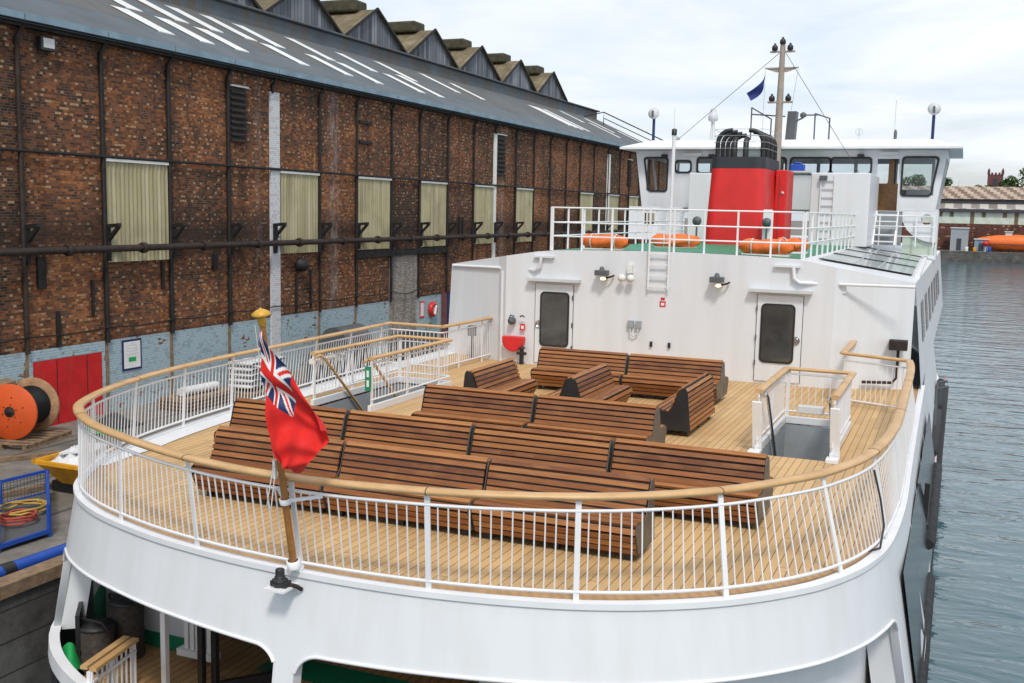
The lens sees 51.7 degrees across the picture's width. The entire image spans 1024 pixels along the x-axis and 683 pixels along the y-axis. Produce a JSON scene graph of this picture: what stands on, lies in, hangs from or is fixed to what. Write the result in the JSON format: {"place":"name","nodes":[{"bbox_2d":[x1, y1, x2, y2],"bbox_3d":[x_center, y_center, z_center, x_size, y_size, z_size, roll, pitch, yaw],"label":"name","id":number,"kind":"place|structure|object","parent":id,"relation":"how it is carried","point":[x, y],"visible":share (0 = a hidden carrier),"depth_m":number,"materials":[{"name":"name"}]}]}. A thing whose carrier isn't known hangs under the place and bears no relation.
{"place":"outdoors","nodes":[
{"label":"outdoors","id":0,"kind":"place"},
{"bbox_2d":[0,378,15,384],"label":"red door","id":1,"kind":"structure","parent":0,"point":[5,380],"depth_m":28.92,"materials":[{"name":"wood"}]},
{"bbox_2d":[0,577,60,682],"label":"quay wall","id":2,"kind":"structure","parent":0,"point":[27,617],"depth_m":17.90,"materials":[{"name":"concrete"}]},
{"bbox_2d":[83,427,122,435],"bbox_3d":[-11.646,2.432,29.991,0.980,0.252,0.840,4,8,23],"label":"green sheet","id":3,"kind":"object","parent":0,"point":[99,432],"visible":0.16,"depth_m":29.69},
{"bbox_2d":[97,412,143,428],"bbox_3d":[-11.528,2.254,30.838,1.120,0.371,1.120,4,8,23],"label":"rubbish heap","id":4,"kind":"object","parent":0,"point":[116,421],"visible":0.53,"depth_m":30.57,"materials":[{"name":"black metal"}]},
{"bbox_2d":[157,381,237,412],"bbox_3d":[-10.165,1.713,34.283,1.200,0.706,2.500,4,8,23],"label":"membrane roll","id":5,"kind":"object","parent":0,"point":[196,398],"visible":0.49,"depth_m":33.72,"materials":[{"name":"white plastic"}]},
{"bbox_2d":[0,337,447,563],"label":"quay","id":6,"kind":"structure","parent":0,"point":[61,503],"depth_m":26.00,"materials":[{"name":"concrete"}]},
{"bbox_2d":[0,469,51,552],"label":"blue cage","id":7,"kind":"object","parent":6,"relation":"on","point":[14,535],"visible":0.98,"depth_m":20.96,"materials":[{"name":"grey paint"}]},
{"bbox_2d":[0,508,37,525],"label":"hose coil","id":8,"kind":"object","parent":7,"relation":"in","point":[31,516],"visible":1,"depth_m":20.65,"materials":[{"name":"red rubber"}]},
{"bbox_2d":[0,499,46,517],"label":"hose coil","id":9,"kind":"object","parent":7,"relation":"in","point":[43,503],"visible":0.89,"depth_m":21.58,"materials":[{"name":"yellow rubber"}]},
{"bbox_2d":[2,482,51,497],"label":"timber beam","id":10,"kind":"structure","parent":6,"relation":"on","point":[31,488],"depth_m":23.53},
{"bbox_2d":[0,554,63,600],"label":"quay edge","id":11,"kind":"object","parent":6,"relation":"on","point":[25,579],"visible":0.02,"depth_m":17.90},
{"bbox_2d":[0,543,65,576],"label":"blue pipe","id":12,"kind":"object","parent":6,"relation":"on","point":[9,567],"visible":0.43,"depth_m":18.59,"materials":[{"name":"paint"}]},
{"bbox_2d":[0,429,72,450],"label":"pallet","id":13,"kind":"object","parent":6,"relation":"on","point":[34,439],"visible":0.8,"depth_m":28.36,"materials":[{"name":"brown wood"}]},
{"bbox_2d":[0,377,59,439],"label":"cable reel","id":14,"kind":"object","parent":13,"relation":"on","point":[28,405],"visible":1,"depth_m":28.07,"materials":[{"name":"wood"}]},
{"bbox_2d":[0,443,127,461],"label":"timber beam","id":15,"kind":"structure","parent":6,"relation":"on","point":[20,457],"depth_m":26.65,"materials":[{"name":"brown wood"}]},
{"bbox_2d":[31,449,114,493],"bbox_3d":[-9.577,2.982,23.845,1.700,0.790,1.600,4,8,23],"label":"skip","id":16,"kind":"object","parent":6,"relation":"on","point":[65,475],"visible":0.28,"depth_m":23.45,"materials":[{"name":"yellow paint"}]},
{"bbox_2d":[51,442,112,464],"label":"rubble sacks","id":17,"kind":"object","parent":16,"relation":"in","point":[69,455],"visible":0.3,"depth_m":23.49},
{"bbox_2d":[228,355,286,398],"bbox_3d":[-8.922,1.153,37.023,1.400,1.195,2.500,4,8,23],"label":"sack stack","id":18,"kind":"object","parent":6,"relation":"on","point":[256,372],"visible":0.37,"depth_m":36.20,"materials":[{"name":"white plastic"}]},
{"bbox_2d":[306,351,350,382],"bbox_3d":[-6.737,0.990,39.100,1.200,1.100,1.240,4,8,23],"label":"steel crate","id":19,"kind":"object","parent":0,"point":[319,368],"visible":0.2,"depth_m":38.65,"materials":[{"name":"grey paint"}]},
{"bbox_2d":[0,0,666,425],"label":"brick warehouse","id":20,"kind":"structure","parent":0,"point":[186,180],"depth_m":39.27,"materials":[{"name":"brick"}]},
{"bbox_2d":[23,342,105,425],"bbox_3d":[-13.094,1.273,31.137,0.049,2.230,3.050,4,8,23],"label":"red door","id":21,"kind":"structure","parent":20,"relation":"in","point":[74,377],"depth_m":31.26,"materials":[{"name":"metal"}]},
{"bbox_2d":[121,338,141,370],"bbox_3d":[-12.040,0.411,33.513,0.039,0.960,0.840,4,8,23],"label":"notice board","id":22,"kind":"object","parent":20,"relation":"attached to","point":[131,354],"visible":1,"depth_m":33.48,"materials":[{"name":"white paper"}]},
{"bbox_2d":[389,254,416,348],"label":"blocked doorway","id":23,"kind":"structure","parent":20,"relation":"in","point":[403,307],"depth_m":49.66,"materials":[{"name":"grey concrete"}]},
{"bbox_2d":[419,301,423,317],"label":"wall notice","id":24,"kind":"object","parent":20,"relation":"attached to","point":[421,309],"depth_m":51.44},
{"bbox_2d":[428,301,437,316],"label":"lifebuoy box","id":25,"kind":"object","parent":20,"relation":"attached to","point":[433,308],"visible":1,"depth_m":52.16,"materials":[{"name":"red plastic"}]},
{"bbox_2d":[320,323,369,366],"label":"wheelie bin","id":26,"kind":"object","parent":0,"point":[341,328],"visible":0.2,"depth_m":42.09,"materials":[{"name":"grey plastic"}]},
{"bbox_2d":[391,331,438,359],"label":"steel crate","id":27,"kind":"object","parent":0,"point":[419,334],"visible":0.3,"depth_m":45.29,"materials":[{"name":"grey paint"}]},
{"bbox_2d":[320,0,1023,220],"label":"sky","id":28,"kind":"structure","parent":0,"point":[622,59],"materials":[{"name":"white"}]},
{"bbox_2d":[684,218,1023,252],"bbox_3d":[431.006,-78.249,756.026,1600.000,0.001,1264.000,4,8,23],"label":"quay","id":29,"kind":"structure","parent":0,"point":[796,224],"depth_m":478.96,"materials":[{"name":"concrete"}]},
{"bbox_2d":[886,177,913,185],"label":"broadleaf tree","id":30,"kind":"object","parent":29,"relation":"on","point":[908,181],"visible":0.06,"depth_m":269.17,"materials":[{"name":"green plant"}]},
{"bbox_2d":[910,174,926,185],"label":"broadleaf tree","id":31,"kind":"object","parent":29,"relation":"on","point":[918,180],"visible":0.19,"depth_m":262.39,"materials":[{"name":"green plant"}]},
{"bbox_2d":[942,177,952,185],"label":"broadleaf tree","id":32,"kind":"object","parent":29,"relation":"on","point":[948,180],"visible":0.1,"depth_m":256.73,"materials":[{"name":"green plant"}]},
{"bbox_2d":[950,227,969,250],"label":"quay hut","id":33,"kind":"object","parent":29,"relation":"on","point":[959,239],"visible":0.95,"depth_m":218.38,"materials":[{"name":"grey paint"}]},
{"bbox_2d":[956,238,960,249],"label":"hut door","id":34,"kind":"structure","parent":33,"relation":"in","point":[958,244],"depth_m":218.48,"materials":[{"name":"grey metal"}]},
{"bbox_2d":[974,238,988,251],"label":"quay hut","id":35,"kind":"object","parent":29,"relation":"on","point":[978,246],"visible":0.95,"depth_m":216.92,"materials":[{"name":"grey paint"}]},
{"bbox_2d":[978,245,982,250],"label":"hut door","id":36,"kind":"structure","parent":35,"relation":"in","point":[980,247],"depth_m":216.94,"materials":[{"name":"grey metal"}]},
{"bbox_2d":[978,231,1023,251],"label":"lifeboat","id":37,"kind":"object","parent":29,"relation":"on","point":[1009,241],"visible":0.91,"depth_m":215.31,"materials":[{"name":"orange plastic"}]},
{"bbox_2d":[1000,175,1023,186],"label":"broadleaf tree","id":38,"kind":"object","parent":29,"relation":"on","point":[1010,183],"visible":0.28,"depth_m":249.40,"materials":[{"name":"green plant"}]},
{"bbox_2d":[1018,168,1023,186],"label":"broadleaf tree","id":39,"kind":"object","parent":29,"relation":"on","point":[1021,172],"visible":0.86,"depth_m":255.23,"materials":[{"name":"green plant"}]},
{"bbox_2d":[762,261,1023,682],"bbox_3d":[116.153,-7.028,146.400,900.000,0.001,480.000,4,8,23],"label":"water","id":40,"kind":"structure","parent":0,"point":[977,633],"depth_m":35.11,"materials":[{"name":"liquid"}]},
{"bbox_2d":[48,37,962,682],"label":"passenger ferry","id":41,"kind":"object","parent":40,"relation":"on","point":[822,571],"visible":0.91,"depth_m":14.76,"materials":[{"name":"white metal"}]},
{"bbox_2d":[62,642,83,670],"bbox_3d":[-6.167,4.461,14.724,0.372,0.440,0.913,-3,8,-32],"label":"tarpaulin","id":42,"kind":"object","parent":41,"relation":"on","point":[69,651],"visible":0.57,"depth_m":14.70,"materials":[{"name":"green fabric"}]},
{"bbox_2d":[79,617,115,674],"bbox_3d":[-5.893,4.275,15.017,0.520,0.760,0.512,-2,8,-27],"label":"bollard","id":43,"kind":"object","parent":41,"relation":"on","point":[97,634],"visible":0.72,"depth_m":14.82,"materials":[{"name":"black metal"}]},
{"bbox_2d":[108,592,145,661],"bbox_3d":[-5.623,4.126,15.453,0.520,0.960,0.512,-2,8,-27],"label":"bollard","id":44,"kind":"object","parent":41,"relation":"on","point":[126,614],"visible":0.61,"depth_m":15.26,"materials":[{"name":"black metal"}]},
{"bbox_2d":[191,425,347,512],"bbox_3d":[-3.259,1.716,14.343,2.080,0.904,0.799,4,8,23],"label":"slatted bench","id":45,"kind":"object","parent":41,"relation":"on","point":[244,447],"visible":0.54,"depth_m":14.30,"materials":[{"name":"brown wood"}]},
{"bbox_2d":[214,397,350,439],"bbox_3d":[-3.472,1.417,16.715,2.080,0.904,1.235,4,8,23],"label":"slatted bench","id":46,"kind":"object","parent":41,"relation":"on","point":[247,413],"visible":0.25,"depth_m":16.72,"materials":[{"name":"brown wood"}]},
{"bbox_2d":[263,567,302,593],"bbox_3d":[-2.460,2.584,11.469,0.323,0.273,0.350,4,8,23],"label":"stern light","id":47,"kind":"object","parent":41,"relation":"attached to","point":[280,583],"visible":1,"depth_m":11.40,"materials":[{"name":"black metal"}]},
{"bbox_2d":[251,308,322,572],"bbox_3d":[-2.422,1.089,11.121,0.740,2.946,0.503,-4,9,-34],"label":"flagstaff","id":48,"kind":"object","parent":41,"relation":"attached to","point":[293,563],"visible":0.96,"depth_m":11.22,"materials":[{"name":"brown wood"}]},
{"bbox_2d":[259,331,328,472],"bbox_3d":[-2.204,0.624,10.580,0.745,1.443,0.209,3,7,15],"label":"ensign","id":49,"kind":"object","parent":48,"relation":"attached to","point":[298,435],"visible":1,"depth_m":10.63,"materials":[{"name":"red fabric"}]},
{"bbox_2d":[322,441,491,534],"bbox_3d":[-1.327,1.859,13.534,2.080,0.904,0.799,4,8,23],"label":"slatted bench","id":50,"kind":"object","parent":41,"relation":"on","point":[369,462],"visible":0.61,"depth_m":13.45,"materials":[{"name":"brown wood"}]},
{"bbox_2d":[343,410,475,454],"bbox_3d":[-1.521,1.560,15.898,2.080,0.904,1.235,4,8,23],"label":"slatted bench","id":51,"kind":"object","parent":41,"relation":"on","point":[428,434],"visible":0.44,"depth_m":15.73,"materials":[{"name":"brown wood"}]},
{"bbox_2d":[411,384,537,427],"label":"slatted bench","id":52,"kind":"object","parent":41,"relation":"on","point":[488,406],"visible":0.59,"depth_m":18.20,"materials":[{"name":"brown wood"}]},
{"bbox_2d":[463,357,537,393],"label":"slatted bench","id":53,"kind":"object","parent":41,"relation":"on","point":[503,375],"visible":0.52,"depth_m":21.35,"materials":[{"name":"brown wood"}]},
{"bbox_2d":[469,423,614,471],"bbox_3d":[0.430,1.704,15.081,2.080,0.904,1.235,4,8,23],"label":"slatted bench","id":54,"kind":"object","parent":41,"relation":"on","point":[564,449],"visible":0.44,"depth_m":14.91,"materials":[{"name":"brown wood"}]},
{"bbox_2d":[526,277,580,361],"bbox_3d":[1.042,-0.511,27.271,1.430,2.210,0.199,4,8,23],"label":"weather door","id":55,"kind":"structure","parent":41,"relation":"in","point":[554,303],"depth_m":27.27,"materials":[{"name":"white paint"}]},
{"bbox_2d":[470,458,654,559],"bbox_3d":[0.606,2.001,12.724,2.080,0.904,0.799,4,8,23],"label":"slatted bench","id":56,"kind":"object","parent":41,"relation":"on","point":[506,475],"visible":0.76,"depth_m":12.59,"materials":[{"name":"brown wood"}]},
{"bbox_2d":[530,347,629,388],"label":"slatted bench","id":57,"kind":"object","parent":41,"relation":"on","point":[556,367],"visible":0.64,"depth_m":23.68,"materials":[{"name":"brown wood"}]},
{"bbox_2d":[547,363,632,401],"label":"slatted bench","id":58,"kind":"object","parent":41,"relation":"on","point":[596,382],"visible":0.62,"depth_m":20.71,"materials":[{"name":"brown wood"}]},
{"bbox_2d":[525,394,666,442],"bbox_3d":[1.405,1.410,17.616,2.080,0.904,1.235,4,8,23],"label":"slatted bench","id":59,"kind":"object","parent":41,"relation":"on","point":[614,420],"visible":0.67,"depth_m":17.38,"materials":[{"name":"brown wood"}]},
{"bbox_2d":[580,233,629,249],"bbox_3d":[2.422,-2.606,27.643,1.300,0.435,0.550,4,8,23],"label":"life raft pack","id":60,"kind":"object","parent":41,"relation":"on","point":[599,243],"visible":0.81,"depth_m":27.47,"materials":[{"name":"orange plastic"}]},
{"bbox_2d":[621,353,728,400],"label":"slatted bench","id":61,"kind":"object","parent":41,"relation":"on","point":[667,376],"visible":0.88,"depth_m":22.82,"materials":[{"name":"brown wood"}]},
{"bbox_2d":[651,233,700,247],"bbox_3d":[4.646,-2.858,30.054,1.400,0.435,0.550,2,7,3],"label":"life raft pack","id":62,"kind":"object","parent":41,"relation":"on","point":[689,244],"visible":0.68,"depth_m":29.88,"materials":[{"name":"orange plastic"}]},
{"bbox_2d":[657,372,714,435],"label":"slatted bench","id":63,"kind":"object","parent":41,"relation":"on","point":[687,407],"visible":0.93,"depth_m":19.30,"materials":[{"name":"brown wood"}]},
{"bbox_2d":[610,438,773,528],"bbox_3d":[2.381,1.848,14.264,2.080,0.904,1.235,4,8,23],"label":"slatted bench","id":64,"kind":"object","parent":41,"relation":"on","point":[666,466],"visible":0.64,"depth_m":13.96,"materials":[{"name":"brown wood"}]},
{"bbox_2d":[747,77,764,99],"bbox_3d":[9.156,-9.582,39.786,0.670,1.050,0.140,4,8,23],"label":"courtesy flag","id":65,"kind":"object","parent":41,"relation":"hanging from","point":[755,92],"visible":1,"depth_m":39.80,"materials":[{"name":"blue fabric"}]},
{"bbox_2d":[738,238,794,256],"bbox_3d":[6.264,-2.323,26.035,1.350,0.435,0.550,4,8,23],"label":"life raft pack","id":66,"kind":"object","parent":41,"relation":"on","point":[782,250],"visible":0.84,"depth_m":25.86,"materials":[{"name":"orange plastic"}]},
{"bbox_2d":[748,288,812,383],"bbox_3d":[6.301,-0.124,25.069,1.460,2.210,0.199,4,8,23],"label":"weather door","id":67,"kind":"structure","parent":41,"relation":"in","point":[779,319],"depth_m":25.09,"materials":[{"name":"white paint"}]},
{"bbox_2d":[778,237,808,253],"bbox_3d":[7.448,-2.571,28.234,1.000,0.435,0.550,-1,7,-17],"label":"life raft pack","id":68,"kind":"object","parent":41,"relation":"on","point":[798,247],"visible":0.34,"depth_m":28.09,"materials":[{"name":"orange plastic"}]},
{"bbox_2d":[790,162,804,170],"bbox_3d":[9.925,-6.068,36.724,0.460,0.315,0.400,4,8,23],"label":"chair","id":69,"kind":"object","parent":41,"relation":"on","point":[797,166],"visible":0.9,"depth_m":36.56,"materials":[{"name":"blue paint"}]},
{"bbox_2d":[903,413,934,682],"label":"side window","id":70,"kind":"structure","parent":41,"relation":"in","point":[916,569],"depth_m":16.39,"materials":[{"name":"glass"}]},
{"bbox_2d":[921,300,924,340],"bbox_3d":[10.661,-0.559,27.421,0.112,1.000,1.600,4,8,23],"label":"saloon window","id":71,"kind":"structure","parent":41,"relation":"in","point":[922,303],"depth_m":27.39,"materials":[{"name":"grey glass"}]},
{"bbox_2d":[925,292,928,328],"bbox_3d":[11.833,-0.875,30.165,0.112,1.000,1.600,4,8,23],"label":"saloon window","id":72,"kind":"structure","parent":41,"relation":"in","point":[926,302],"depth_m":30.14,"materials":[{"name":"grey glass"}]},
{"bbox_2d":[928,287,931,319],"bbox_3d":[13.005,-1.190,32.908,0.112,1.000,1.600,4,8,23],"label":"saloon window","id":73,"kind":"structure","parent":41,"relation":"in","point":[929,287],"depth_m":32.89,"materials":[{"name":"grey glass"}]},
{"bbox_2d":[931,281,933,310],"bbox_3d":[14.177,-1.506,35.652,0.112,1.000,1.600,4,8,23],"label":"saloon window","id":74,"kind":"structure","parent":41,"relation":"in","point":[932,281],"depth_m":35.73,"materials":[{"name":"grey glass"}]},
{"bbox_2d":[934,277,935,304],"bbox_3d":[15.349,-1.822,38.395,0.112,1.000,1.600,4,8,23],"label":"saloon window","id":75,"kind":"structure","parent":41,"relation":"in","point":[934,277],"depth_m":38.48,"materials":[{"name":"grey glass"}]},
{"bbox_2d":[901,186,1023,251],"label":"dock shed","id":76,"kind":"structure","parent":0,"point":[979,212],"depth_m":222.88,"materials":[{"name":"tile"}]},
{"bbox_2d":[938,250,1023,263],"bbox_3d":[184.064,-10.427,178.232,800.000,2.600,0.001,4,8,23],"label":"quay wall","id":77,"kind":"structure","parent":0,"point":[984,257],"depth_m":215.20,"materials":[{"name":"concrete"}]},
{"bbox_2d":[987,168,1003,186],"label":"sandstone tower","id":78,"kind":"structure","parent":0,"point":[993,180],"depth_m":269.60,"materials":[{"name":"red stone"}]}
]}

